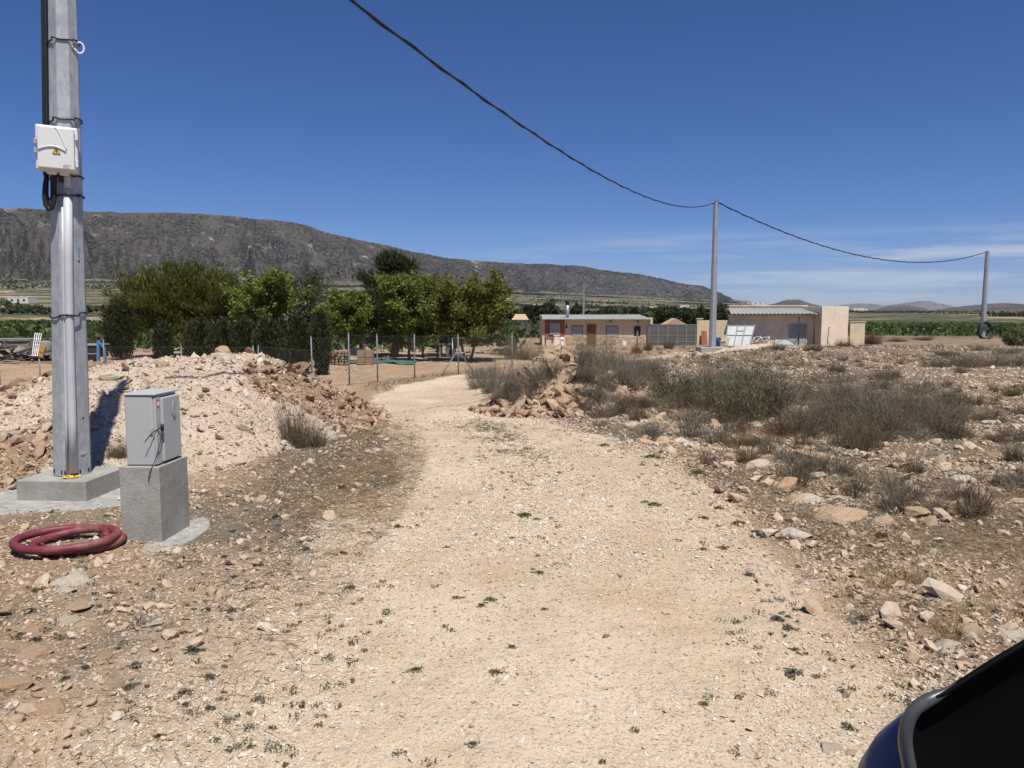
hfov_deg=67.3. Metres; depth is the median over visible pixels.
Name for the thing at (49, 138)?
door
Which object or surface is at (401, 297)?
leafy tree
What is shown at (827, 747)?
rock
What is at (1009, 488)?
straw tuft
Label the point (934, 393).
dry bush
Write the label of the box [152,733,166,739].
weed
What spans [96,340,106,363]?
blue bracket
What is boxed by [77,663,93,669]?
weed
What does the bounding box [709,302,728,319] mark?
tree
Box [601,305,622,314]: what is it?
tree
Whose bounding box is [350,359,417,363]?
tarpaulin
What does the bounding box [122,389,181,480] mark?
electric cabinet
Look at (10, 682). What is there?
rock
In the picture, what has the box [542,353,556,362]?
rock
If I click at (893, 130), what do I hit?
sky
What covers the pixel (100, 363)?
rock
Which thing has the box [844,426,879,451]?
dry tuft
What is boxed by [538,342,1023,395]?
scrub
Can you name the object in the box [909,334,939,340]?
dry bush
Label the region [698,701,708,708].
weed
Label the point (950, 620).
straw tuft
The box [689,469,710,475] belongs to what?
weed
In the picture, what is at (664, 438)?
rock
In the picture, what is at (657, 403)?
dry bush
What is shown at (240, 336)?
cypress
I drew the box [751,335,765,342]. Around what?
bicycle
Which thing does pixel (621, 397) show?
dry tuft
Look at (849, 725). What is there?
weed
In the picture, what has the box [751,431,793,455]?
dry tuft
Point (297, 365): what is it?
rock
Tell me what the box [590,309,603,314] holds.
tree
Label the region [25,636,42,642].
weed
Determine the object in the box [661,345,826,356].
rubble
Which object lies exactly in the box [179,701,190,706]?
weed
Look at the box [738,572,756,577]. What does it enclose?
weed
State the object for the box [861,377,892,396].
dry bush
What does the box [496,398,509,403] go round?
rock
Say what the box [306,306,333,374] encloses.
cypress
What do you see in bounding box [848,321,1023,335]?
vineyard
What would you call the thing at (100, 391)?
rock
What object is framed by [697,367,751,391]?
dry bush
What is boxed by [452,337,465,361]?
clothes rail
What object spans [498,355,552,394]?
dry bush
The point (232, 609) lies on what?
weed
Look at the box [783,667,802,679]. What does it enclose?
weed
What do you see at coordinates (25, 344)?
flat trailer
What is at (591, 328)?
door
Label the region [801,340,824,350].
dry bush
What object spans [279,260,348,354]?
sparse tree
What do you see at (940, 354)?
dry bush
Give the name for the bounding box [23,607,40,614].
weed
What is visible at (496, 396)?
dry bush
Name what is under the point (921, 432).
dry bush
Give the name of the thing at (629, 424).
rock
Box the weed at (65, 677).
[60,675,70,682]
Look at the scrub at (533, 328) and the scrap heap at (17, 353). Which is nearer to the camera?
the scrap heap at (17, 353)
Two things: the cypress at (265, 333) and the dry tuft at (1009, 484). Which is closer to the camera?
the dry tuft at (1009, 484)
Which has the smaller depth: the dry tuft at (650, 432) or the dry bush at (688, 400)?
the dry tuft at (650, 432)
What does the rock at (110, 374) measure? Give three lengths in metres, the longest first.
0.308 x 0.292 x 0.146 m
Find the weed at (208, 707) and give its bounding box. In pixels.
[203,704,215,712]
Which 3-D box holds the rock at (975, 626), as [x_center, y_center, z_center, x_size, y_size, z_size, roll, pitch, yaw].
[2.345,1.266,3.943,0.142,0.063,0.115,-5,10,-23]
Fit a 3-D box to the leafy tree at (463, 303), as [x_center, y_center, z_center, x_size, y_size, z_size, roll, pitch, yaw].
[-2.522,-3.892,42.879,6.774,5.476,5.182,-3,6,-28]
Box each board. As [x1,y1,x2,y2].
[38,345,45,357]
[701,331,706,344]
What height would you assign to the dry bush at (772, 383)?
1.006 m
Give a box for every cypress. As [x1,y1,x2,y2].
[94,292,143,359]
[149,319,176,358]
[179,315,212,356]
[204,314,236,354]
[228,315,253,353]
[249,313,286,359]
[273,316,290,361]
[279,311,312,372]
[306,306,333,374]
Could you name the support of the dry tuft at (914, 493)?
on the ground at (662, 643)
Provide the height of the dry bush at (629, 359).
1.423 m
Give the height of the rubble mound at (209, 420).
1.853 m
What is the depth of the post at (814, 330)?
65.34 m
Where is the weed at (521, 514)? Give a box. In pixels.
[516,512,531,518]
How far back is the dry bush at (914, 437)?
10.57 m
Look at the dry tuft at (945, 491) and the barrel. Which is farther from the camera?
the barrel
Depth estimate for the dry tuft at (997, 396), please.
17.09 m
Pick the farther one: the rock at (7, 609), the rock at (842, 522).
the rock at (842, 522)
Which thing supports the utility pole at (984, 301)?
on the ground at (662, 643)
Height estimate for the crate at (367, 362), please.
0.370 m
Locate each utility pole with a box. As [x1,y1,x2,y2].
[41,0,90,478]
[583,282,584,313]
[709,200,719,346]
[979,250,989,338]
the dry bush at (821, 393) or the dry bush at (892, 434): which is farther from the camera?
the dry bush at (821, 393)
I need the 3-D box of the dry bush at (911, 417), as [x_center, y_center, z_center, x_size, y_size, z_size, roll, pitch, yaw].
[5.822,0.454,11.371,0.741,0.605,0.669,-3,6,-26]
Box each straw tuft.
[727,464,769,479]
[778,478,817,490]
[787,507,819,519]
[859,555,890,573]
[859,569,897,592]
[867,548,932,590]
[896,559,942,583]
[923,607,986,646]
[925,599,986,646]
[947,594,998,615]
[971,585,1023,617]
[992,472,1023,496]
[993,482,1020,491]
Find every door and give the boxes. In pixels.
[37,125,74,170]
[588,325,594,345]
[789,325,805,344]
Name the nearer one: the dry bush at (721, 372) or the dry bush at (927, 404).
the dry bush at (927, 404)
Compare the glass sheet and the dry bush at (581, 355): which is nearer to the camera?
the dry bush at (581, 355)
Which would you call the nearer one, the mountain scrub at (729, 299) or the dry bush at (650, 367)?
the dry bush at (650, 367)
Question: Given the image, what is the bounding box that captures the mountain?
[0,208,732,301]
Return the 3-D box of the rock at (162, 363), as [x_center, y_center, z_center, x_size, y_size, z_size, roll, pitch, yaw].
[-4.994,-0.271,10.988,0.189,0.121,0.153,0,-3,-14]
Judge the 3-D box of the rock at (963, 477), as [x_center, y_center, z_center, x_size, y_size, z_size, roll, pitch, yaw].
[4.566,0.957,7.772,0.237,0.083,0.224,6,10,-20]
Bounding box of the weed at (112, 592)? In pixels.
[104,590,121,593]
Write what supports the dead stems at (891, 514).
on the ground at (662, 643)
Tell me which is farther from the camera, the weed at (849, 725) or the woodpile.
the woodpile
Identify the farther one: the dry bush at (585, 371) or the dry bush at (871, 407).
the dry bush at (585, 371)
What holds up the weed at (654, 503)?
on the ground at (662, 643)
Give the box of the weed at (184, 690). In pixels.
[174,687,193,698]
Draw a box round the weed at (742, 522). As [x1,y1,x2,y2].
[731,520,745,526]
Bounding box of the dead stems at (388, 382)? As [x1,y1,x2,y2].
[357,366,494,390]
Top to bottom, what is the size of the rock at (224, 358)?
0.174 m
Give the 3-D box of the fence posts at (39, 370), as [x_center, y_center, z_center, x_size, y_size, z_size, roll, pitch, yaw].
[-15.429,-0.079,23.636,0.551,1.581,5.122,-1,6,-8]
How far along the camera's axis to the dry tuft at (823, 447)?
9.33 m
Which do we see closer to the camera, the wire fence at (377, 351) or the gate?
the wire fence at (377, 351)
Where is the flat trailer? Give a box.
[0,338,45,359]
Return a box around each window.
[549,322,560,334]
[571,325,582,335]
[606,326,617,335]
[634,326,640,335]
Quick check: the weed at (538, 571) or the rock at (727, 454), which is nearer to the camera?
the weed at (538, 571)
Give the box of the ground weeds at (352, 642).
[0,410,1023,767]
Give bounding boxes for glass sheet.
[773,341,793,345]
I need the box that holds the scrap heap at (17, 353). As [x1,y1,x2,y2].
[0,340,51,360]
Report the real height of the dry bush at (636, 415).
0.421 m
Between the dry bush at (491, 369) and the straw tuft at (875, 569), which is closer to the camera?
the straw tuft at (875, 569)
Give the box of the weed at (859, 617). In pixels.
[855,614,867,620]
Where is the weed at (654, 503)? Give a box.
[645,501,661,506]
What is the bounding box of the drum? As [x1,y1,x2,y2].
[716,337,720,345]
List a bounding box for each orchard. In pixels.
[0,276,728,322]
[675,301,1023,316]
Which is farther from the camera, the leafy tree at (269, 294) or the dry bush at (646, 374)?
the leafy tree at (269, 294)
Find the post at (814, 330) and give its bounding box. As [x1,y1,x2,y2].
[813,317,815,343]
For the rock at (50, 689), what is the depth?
3.29 m
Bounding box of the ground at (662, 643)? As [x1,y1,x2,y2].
[0,277,1023,767]
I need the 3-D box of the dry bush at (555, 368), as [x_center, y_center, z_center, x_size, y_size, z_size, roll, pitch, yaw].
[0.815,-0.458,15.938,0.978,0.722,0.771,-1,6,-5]
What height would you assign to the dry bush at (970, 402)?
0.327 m
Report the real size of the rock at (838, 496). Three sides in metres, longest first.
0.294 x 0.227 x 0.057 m
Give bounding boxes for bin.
[719,341,725,346]
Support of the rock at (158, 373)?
on the rubble mound at (209, 420)
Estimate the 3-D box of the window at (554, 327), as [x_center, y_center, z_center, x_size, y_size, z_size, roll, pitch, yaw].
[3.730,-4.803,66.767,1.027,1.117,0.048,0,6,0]
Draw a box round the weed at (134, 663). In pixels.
[124,660,152,669]
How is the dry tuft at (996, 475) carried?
on the ground at (662, 643)
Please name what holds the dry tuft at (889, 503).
on the ground at (662, 643)
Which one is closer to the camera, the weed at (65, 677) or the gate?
the weed at (65, 677)
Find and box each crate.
[357,350,364,356]
[357,357,365,364]
[365,350,373,357]
[365,357,374,364]
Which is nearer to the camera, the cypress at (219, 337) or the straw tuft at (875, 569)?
the straw tuft at (875, 569)
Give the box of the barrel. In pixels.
[40,340,51,352]
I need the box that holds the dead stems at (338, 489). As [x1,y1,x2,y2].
[0,412,434,767]
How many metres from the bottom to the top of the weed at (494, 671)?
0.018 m
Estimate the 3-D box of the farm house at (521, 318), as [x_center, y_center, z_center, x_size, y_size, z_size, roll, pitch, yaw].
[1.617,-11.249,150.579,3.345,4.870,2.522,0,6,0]
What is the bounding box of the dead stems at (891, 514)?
[578,355,1023,692]
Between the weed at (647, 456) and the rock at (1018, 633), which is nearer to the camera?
the rock at (1018, 633)
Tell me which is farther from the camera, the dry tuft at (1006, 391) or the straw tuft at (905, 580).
the dry tuft at (1006, 391)
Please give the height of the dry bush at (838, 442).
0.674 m
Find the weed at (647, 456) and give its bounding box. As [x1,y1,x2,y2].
[644,453,666,458]
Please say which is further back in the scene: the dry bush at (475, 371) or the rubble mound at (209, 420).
the dry bush at (475, 371)
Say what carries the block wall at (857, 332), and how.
on the ground at (662, 643)
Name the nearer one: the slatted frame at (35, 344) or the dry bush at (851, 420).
the dry bush at (851, 420)
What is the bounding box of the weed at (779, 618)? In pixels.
[770,615,784,622]
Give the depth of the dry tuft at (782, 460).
8.53 m
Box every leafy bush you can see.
[640,357,705,402]
[690,350,749,410]
[703,357,777,423]
[718,353,778,387]
[730,354,807,417]
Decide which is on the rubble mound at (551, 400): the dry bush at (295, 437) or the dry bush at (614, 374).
the dry bush at (614, 374)
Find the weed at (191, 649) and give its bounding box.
[181,646,205,654]
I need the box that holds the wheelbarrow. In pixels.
[342,340,365,361]
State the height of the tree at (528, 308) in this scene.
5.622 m
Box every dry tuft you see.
[589,413,612,426]
[607,386,630,407]
[623,409,675,440]
[640,412,667,436]
[642,378,677,398]
[652,400,678,414]
[663,398,717,437]
[674,403,711,427]
[689,400,742,444]
[694,445,722,464]
[719,425,746,447]
[722,419,760,446]
[724,435,768,463]
[738,425,773,445]
[741,430,759,447]
[746,432,774,446]
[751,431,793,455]
[761,430,783,444]
[764,435,808,460]
[766,454,828,479]
[772,430,845,471]
[773,370,786,378]
[774,441,805,463]
[775,463,821,487]
[784,422,821,446]
[785,454,815,475]
[800,442,841,471]
[808,432,847,453]
[813,438,870,477]
[827,461,881,492]
[834,351,850,360]
[835,369,861,382]
[836,472,872,499]
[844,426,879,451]
[853,421,887,449]
[853,460,933,513]
[865,452,922,493]
[886,467,938,496]
[888,360,903,377]
[888,476,943,501]
[889,478,942,506]
[890,379,920,401]
[895,439,932,473]
[896,376,928,395]
[908,472,964,513]
[922,376,939,389]
[929,462,994,499]
[938,378,952,386]
[942,465,1011,512]
[944,492,998,519]
[945,382,974,397]
[951,496,1001,520]
[956,365,969,373]
[967,387,996,405]
[969,454,1023,487]
[975,390,1007,405]
[980,402,1005,415]
[985,375,1001,391]
[989,391,1006,400]
[990,459,1023,488]
[992,416,1023,441]
[995,434,1023,480]
[995,437,1023,461]
[996,386,1019,396]
[1000,390,1023,415]
[1000,432,1023,460]
[1003,376,1023,396]
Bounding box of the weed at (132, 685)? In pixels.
[121,682,140,690]
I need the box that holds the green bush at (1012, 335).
[999,326,1023,345]
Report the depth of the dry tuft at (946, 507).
6.36 m
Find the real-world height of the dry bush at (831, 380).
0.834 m
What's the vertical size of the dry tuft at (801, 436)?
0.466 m
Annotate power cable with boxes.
[349,0,714,207]
[505,283,581,311]
[718,202,986,262]
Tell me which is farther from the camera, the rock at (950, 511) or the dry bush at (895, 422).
the dry bush at (895, 422)
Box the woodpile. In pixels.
[329,349,350,364]
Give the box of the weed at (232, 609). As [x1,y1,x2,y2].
[221,607,239,613]
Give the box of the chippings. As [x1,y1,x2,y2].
[0,412,1023,767]
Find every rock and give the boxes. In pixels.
[0,605,17,613]
[0,675,34,691]
[6,378,25,388]
[8,430,26,436]
[16,645,51,659]
[30,683,62,697]
[34,697,66,715]
[41,422,51,431]
[42,371,51,376]
[49,570,89,586]
[55,586,76,593]
[57,615,80,626]
[66,598,91,610]
[88,360,95,368]
[91,649,112,660]
[95,361,103,365]
[96,388,105,394]
[99,369,123,380]
[142,620,163,627]
[154,371,163,375]
[155,361,169,366]
[202,386,209,390]
[214,346,230,353]
[215,353,233,363]
[220,385,230,390]
[230,457,246,465]
[233,424,250,432]
[245,347,254,353]
[245,356,254,359]
[287,372,296,377]
[291,363,300,368]
[298,362,309,369]
[334,400,345,408]
[357,411,368,415]
[363,417,374,423]
[485,405,500,413]
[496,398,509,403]
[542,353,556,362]
[624,422,636,426]
[635,438,654,442]
[656,436,669,441]
[722,453,739,458]
[747,459,769,467]
[772,477,797,492]
[777,527,812,538]
[784,495,804,502]
[792,450,833,458]
[800,493,824,502]
[811,472,826,476]
[812,506,867,522]
[821,742,842,753]
[829,495,852,498]
[832,520,849,525]
[871,515,895,525]
[898,506,929,516]
[914,626,939,636]
[935,639,961,652]
[946,510,961,516]
[952,467,980,471]
[952,474,976,481]
[956,622,985,636]
[975,490,992,497]
[980,420,995,422]
[988,452,1005,458]
[997,626,1023,639]
[1010,498,1023,502]
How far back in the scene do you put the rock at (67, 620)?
4.08 m
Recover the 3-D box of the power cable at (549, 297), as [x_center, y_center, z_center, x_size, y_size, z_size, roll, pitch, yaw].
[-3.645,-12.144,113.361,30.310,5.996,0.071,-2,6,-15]
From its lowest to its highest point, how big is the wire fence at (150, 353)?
1.912 m
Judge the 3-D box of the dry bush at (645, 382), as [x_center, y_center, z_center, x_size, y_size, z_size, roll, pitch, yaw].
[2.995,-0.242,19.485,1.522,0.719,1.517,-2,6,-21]
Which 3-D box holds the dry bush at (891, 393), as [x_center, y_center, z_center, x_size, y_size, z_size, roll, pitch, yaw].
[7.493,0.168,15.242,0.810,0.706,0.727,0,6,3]
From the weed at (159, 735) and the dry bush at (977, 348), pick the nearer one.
the weed at (159, 735)
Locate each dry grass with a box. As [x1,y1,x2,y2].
[202,421,439,526]
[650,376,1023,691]
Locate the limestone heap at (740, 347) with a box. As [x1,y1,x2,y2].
[697,343,796,354]
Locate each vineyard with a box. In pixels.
[0,318,525,351]
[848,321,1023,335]
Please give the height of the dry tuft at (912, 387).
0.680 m
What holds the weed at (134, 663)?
on the ground at (662, 643)
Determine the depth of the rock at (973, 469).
8.29 m
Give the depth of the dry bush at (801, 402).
13.63 m
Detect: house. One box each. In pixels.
[7,297,36,302]
[512,314,528,323]
[539,300,652,345]
[662,318,684,323]
[746,303,763,304]
[849,308,867,310]
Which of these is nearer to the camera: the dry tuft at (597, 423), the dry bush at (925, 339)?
the dry tuft at (597, 423)
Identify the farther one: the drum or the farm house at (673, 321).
the farm house at (673, 321)
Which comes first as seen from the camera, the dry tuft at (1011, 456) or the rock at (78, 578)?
the rock at (78, 578)
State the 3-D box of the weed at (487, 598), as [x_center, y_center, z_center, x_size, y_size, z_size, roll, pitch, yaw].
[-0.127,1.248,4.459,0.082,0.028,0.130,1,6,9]
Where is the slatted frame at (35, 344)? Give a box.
[32,333,41,355]
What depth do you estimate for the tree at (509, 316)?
188.32 m
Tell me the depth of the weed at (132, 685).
3.42 m
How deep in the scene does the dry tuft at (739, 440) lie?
10.06 m
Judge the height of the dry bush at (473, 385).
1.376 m
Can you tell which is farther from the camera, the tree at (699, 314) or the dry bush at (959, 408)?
the tree at (699, 314)
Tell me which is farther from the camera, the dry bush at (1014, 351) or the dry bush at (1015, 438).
the dry bush at (1014, 351)
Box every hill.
[770,299,818,306]
[840,301,953,309]
[878,305,927,309]
[936,303,1023,309]
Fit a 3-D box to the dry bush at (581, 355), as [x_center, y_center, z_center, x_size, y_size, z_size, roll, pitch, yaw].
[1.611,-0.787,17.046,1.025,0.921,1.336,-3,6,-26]
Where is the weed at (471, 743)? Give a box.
[464,741,479,747]
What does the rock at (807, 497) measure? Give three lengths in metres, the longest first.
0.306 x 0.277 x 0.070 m
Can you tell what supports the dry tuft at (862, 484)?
on the ground at (662, 643)
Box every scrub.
[0,209,739,302]
[497,309,656,337]
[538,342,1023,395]
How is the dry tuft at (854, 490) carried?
on the ground at (662, 643)
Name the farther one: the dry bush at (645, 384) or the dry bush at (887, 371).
the dry bush at (887, 371)
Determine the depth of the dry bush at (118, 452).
8.00 m
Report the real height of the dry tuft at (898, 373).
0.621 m
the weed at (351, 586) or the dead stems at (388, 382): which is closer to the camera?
the weed at (351, 586)
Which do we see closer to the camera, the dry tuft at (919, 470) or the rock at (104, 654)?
the rock at (104, 654)
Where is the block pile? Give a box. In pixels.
[466,345,507,353]
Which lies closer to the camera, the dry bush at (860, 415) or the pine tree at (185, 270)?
the dry bush at (860, 415)
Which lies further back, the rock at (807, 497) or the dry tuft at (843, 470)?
the dry tuft at (843, 470)
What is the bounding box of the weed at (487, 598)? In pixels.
[483,597,497,604]
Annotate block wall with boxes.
[695,318,729,345]
[849,321,865,344]
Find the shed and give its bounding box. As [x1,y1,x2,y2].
[729,305,848,345]
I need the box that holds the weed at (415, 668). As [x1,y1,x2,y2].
[406,666,422,672]
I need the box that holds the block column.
[553,335,559,345]
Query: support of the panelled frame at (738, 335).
on the ground at (662, 643)
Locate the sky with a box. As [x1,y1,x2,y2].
[0,0,1023,306]
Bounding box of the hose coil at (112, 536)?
[9,524,126,556]
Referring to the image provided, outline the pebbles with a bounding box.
[0,344,1023,767]
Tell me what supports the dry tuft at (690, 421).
on the ground at (662, 643)
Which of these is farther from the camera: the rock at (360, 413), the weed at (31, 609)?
the rock at (360, 413)
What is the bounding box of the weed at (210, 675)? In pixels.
[198,673,220,681]
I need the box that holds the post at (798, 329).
[798,317,800,344]
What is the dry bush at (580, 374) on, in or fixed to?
on the rubble mound at (551, 400)
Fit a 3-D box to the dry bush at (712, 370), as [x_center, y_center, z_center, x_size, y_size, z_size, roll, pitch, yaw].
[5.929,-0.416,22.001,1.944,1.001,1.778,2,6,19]
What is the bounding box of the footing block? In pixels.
[695,346,728,352]
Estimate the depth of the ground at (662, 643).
4.27 m
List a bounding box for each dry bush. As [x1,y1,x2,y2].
[101,438,126,459]
[269,357,319,449]
[302,401,332,448]
[459,364,488,378]
[462,359,498,389]
[469,344,513,393]
[477,352,504,378]
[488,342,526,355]
[489,374,511,400]
[491,331,548,360]
[491,348,529,396]
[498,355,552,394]
[499,360,526,380]
[508,375,537,400]
[516,346,561,387]
[527,351,565,377]
[560,333,601,367]
[561,357,594,371]
[562,365,595,379]
[564,390,597,410]
[566,364,599,378]
[568,381,604,396]
[572,323,619,369]
[573,351,603,381]
[573,374,608,399]
[573,374,626,405]
[577,369,597,381]
[578,358,613,384]
[583,399,623,418]
[593,327,634,371]
[595,362,628,380]
[595,374,619,391]
[600,352,648,387]
[603,378,640,415]
[609,338,649,369]
[610,361,657,389]
[616,384,647,406]
[619,358,680,384]
[623,346,673,375]
[623,398,658,420]
[624,378,659,408]
[629,341,643,353]
[629,385,677,407]
[632,378,658,390]
[636,348,667,380]
[639,358,671,368]
[642,338,653,350]
[657,399,720,423]
[658,371,709,410]
[661,359,737,392]
[662,333,676,348]
[687,384,726,408]
[690,354,741,380]
[693,382,731,412]
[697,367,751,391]
[700,367,731,376]
[700,404,737,423]
[716,401,759,434]
[739,363,804,397]
[741,365,800,400]
[745,397,830,438]
[753,374,796,399]
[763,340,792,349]
[763,379,809,405]
[767,396,843,420]
[767,409,826,431]
[769,383,811,405]
[776,382,823,415]
[776,402,827,427]
[782,413,829,438]
[784,374,824,400]
[793,409,853,432]
[795,387,903,411]
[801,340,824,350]
[801,384,834,399]
[803,378,854,429]
[804,380,865,410]
[805,392,838,416]
[807,377,838,404]
[810,373,863,397]
[818,367,857,394]
[819,380,905,415]
[820,400,887,435]
[821,411,888,448]
[826,355,853,373]
[833,337,855,346]
[833,371,900,409]
[834,404,872,428]
[835,404,889,444]
[836,399,885,424]
[838,382,875,403]
[840,377,906,424]
[848,416,915,441]
[852,364,900,389]
[857,390,917,437]
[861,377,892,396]
[864,325,876,343]
[864,327,884,344]
[865,365,903,380]
[870,377,941,427]
[873,395,923,436]
[877,383,908,405]
[878,385,942,405]
[880,425,958,443]
[881,381,935,415]
[885,336,909,341]
[888,383,932,407]
[888,397,940,420]
[890,396,928,432]
[892,403,934,438]
[897,391,966,410]
[900,390,959,430]
[901,382,955,394]
[903,393,994,426]
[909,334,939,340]
[913,392,964,412]
[914,348,956,367]
[917,386,951,403]
[919,411,986,440]
[922,399,967,439]
[924,398,982,413]
[925,387,972,407]
[930,345,959,355]
[933,390,974,419]
[941,347,994,367]
[950,346,1014,367]
[954,392,976,405]
[964,341,993,350]
[966,406,1005,420]
[980,406,1019,421]
[981,427,1015,442]
[982,347,1023,366]
[989,341,1023,353]
[992,420,1023,441]
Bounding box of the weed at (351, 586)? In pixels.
[344,584,355,589]
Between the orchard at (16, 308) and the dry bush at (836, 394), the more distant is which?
the orchard at (16, 308)
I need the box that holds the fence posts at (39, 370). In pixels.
[0,358,40,384]
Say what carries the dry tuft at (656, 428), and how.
on the ground at (662, 643)
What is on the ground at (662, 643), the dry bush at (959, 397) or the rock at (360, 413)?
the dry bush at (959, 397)
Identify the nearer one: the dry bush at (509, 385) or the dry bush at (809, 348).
the dry bush at (509, 385)
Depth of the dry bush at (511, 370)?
27.62 m
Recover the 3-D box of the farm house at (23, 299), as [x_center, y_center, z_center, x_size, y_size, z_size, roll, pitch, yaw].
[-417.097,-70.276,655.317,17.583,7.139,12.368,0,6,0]
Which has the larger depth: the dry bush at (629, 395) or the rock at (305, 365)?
the dry bush at (629, 395)
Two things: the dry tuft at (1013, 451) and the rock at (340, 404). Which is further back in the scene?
the rock at (340, 404)
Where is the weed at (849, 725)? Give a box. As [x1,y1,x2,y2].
[841,721,859,731]
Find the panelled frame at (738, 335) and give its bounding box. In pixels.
[725,325,754,346]
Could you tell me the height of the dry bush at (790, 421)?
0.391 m
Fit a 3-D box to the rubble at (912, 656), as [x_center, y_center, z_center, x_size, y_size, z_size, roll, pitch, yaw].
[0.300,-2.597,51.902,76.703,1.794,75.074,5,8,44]
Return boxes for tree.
[95,260,204,356]
[128,252,245,355]
[169,269,257,324]
[214,264,317,335]
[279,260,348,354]
[305,288,374,361]
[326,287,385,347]
[349,248,449,357]
[369,268,452,359]
[409,265,519,361]
[414,285,481,352]
[504,305,521,319]
[520,305,530,310]
[529,304,541,318]
[538,298,558,314]
[570,302,582,314]
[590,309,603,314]
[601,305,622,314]
[628,306,637,314]
[652,306,682,323]
[677,307,701,323]
[690,305,709,323]
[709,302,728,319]
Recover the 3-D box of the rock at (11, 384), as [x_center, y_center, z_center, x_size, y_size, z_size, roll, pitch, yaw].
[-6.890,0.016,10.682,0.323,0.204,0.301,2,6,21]
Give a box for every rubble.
[0,344,1023,767]
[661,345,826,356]
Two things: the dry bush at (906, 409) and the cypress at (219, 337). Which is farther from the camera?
the cypress at (219, 337)
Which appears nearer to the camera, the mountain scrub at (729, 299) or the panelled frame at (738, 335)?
the panelled frame at (738, 335)
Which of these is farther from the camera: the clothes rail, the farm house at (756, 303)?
the farm house at (756, 303)
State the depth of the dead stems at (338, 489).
5.85 m
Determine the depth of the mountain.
2960.86 m
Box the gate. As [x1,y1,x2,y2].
[648,324,695,345]
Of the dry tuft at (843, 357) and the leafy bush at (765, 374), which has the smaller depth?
the leafy bush at (765, 374)
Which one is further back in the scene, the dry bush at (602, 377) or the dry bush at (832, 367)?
the dry bush at (832, 367)
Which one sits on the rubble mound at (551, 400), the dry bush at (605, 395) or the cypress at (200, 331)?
the dry bush at (605, 395)
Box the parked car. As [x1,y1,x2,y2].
[858,639,1023,767]
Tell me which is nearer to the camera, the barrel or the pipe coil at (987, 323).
the barrel
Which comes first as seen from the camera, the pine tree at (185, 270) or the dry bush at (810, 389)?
the dry bush at (810, 389)
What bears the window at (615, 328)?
in the house at (567, 325)
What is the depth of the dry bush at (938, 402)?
14.41 m
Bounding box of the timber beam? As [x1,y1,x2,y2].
[0,361,51,363]
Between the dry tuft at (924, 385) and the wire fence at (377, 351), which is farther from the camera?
the wire fence at (377, 351)
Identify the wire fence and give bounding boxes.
[103,339,253,363]
[257,332,512,385]
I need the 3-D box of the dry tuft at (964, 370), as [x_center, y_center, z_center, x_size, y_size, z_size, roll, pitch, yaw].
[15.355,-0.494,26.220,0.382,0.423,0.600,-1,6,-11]
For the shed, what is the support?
on the ground at (662, 643)
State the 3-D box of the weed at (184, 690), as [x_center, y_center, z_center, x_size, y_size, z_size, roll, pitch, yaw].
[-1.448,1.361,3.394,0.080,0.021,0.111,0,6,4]
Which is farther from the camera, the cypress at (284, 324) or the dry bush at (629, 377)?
the cypress at (284, 324)
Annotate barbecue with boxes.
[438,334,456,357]
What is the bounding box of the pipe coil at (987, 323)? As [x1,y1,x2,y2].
[977,321,994,338]
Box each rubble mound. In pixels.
[0,352,388,492]
[468,343,659,417]
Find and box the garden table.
[421,345,438,357]
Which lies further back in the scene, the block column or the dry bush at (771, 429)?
the block column
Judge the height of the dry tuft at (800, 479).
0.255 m
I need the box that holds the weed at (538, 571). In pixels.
[530,570,544,574]
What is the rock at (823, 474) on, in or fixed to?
on the ground at (662, 643)
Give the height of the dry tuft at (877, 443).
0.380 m
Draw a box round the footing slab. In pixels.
[16,466,119,500]
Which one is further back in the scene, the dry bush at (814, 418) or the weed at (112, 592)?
the dry bush at (814, 418)
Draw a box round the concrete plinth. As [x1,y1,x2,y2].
[119,456,189,541]
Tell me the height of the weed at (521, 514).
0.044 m
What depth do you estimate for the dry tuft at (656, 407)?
14.58 m
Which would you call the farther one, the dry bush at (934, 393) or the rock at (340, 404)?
the dry bush at (934, 393)
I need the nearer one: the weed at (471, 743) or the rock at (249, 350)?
the weed at (471, 743)
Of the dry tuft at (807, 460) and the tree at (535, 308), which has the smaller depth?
the dry tuft at (807, 460)
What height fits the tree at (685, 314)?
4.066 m
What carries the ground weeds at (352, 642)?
on the ground at (662, 643)
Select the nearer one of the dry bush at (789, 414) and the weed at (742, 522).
the weed at (742, 522)
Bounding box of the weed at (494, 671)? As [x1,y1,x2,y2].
[489,668,504,676]
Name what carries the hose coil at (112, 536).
on the ground at (662, 643)
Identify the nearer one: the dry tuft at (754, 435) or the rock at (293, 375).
the dry tuft at (754, 435)
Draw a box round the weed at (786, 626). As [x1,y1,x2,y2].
[781,624,796,630]
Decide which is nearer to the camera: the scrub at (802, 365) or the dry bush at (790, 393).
the dry bush at (790, 393)
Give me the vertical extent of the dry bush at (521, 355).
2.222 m
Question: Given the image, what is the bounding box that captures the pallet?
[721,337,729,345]
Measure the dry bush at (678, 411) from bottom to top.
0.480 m
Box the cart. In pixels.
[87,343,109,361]
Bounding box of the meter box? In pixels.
[33,124,78,175]
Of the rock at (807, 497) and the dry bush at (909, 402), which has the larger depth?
the dry bush at (909, 402)
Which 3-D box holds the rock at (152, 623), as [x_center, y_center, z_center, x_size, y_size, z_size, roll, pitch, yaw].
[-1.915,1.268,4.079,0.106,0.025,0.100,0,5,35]

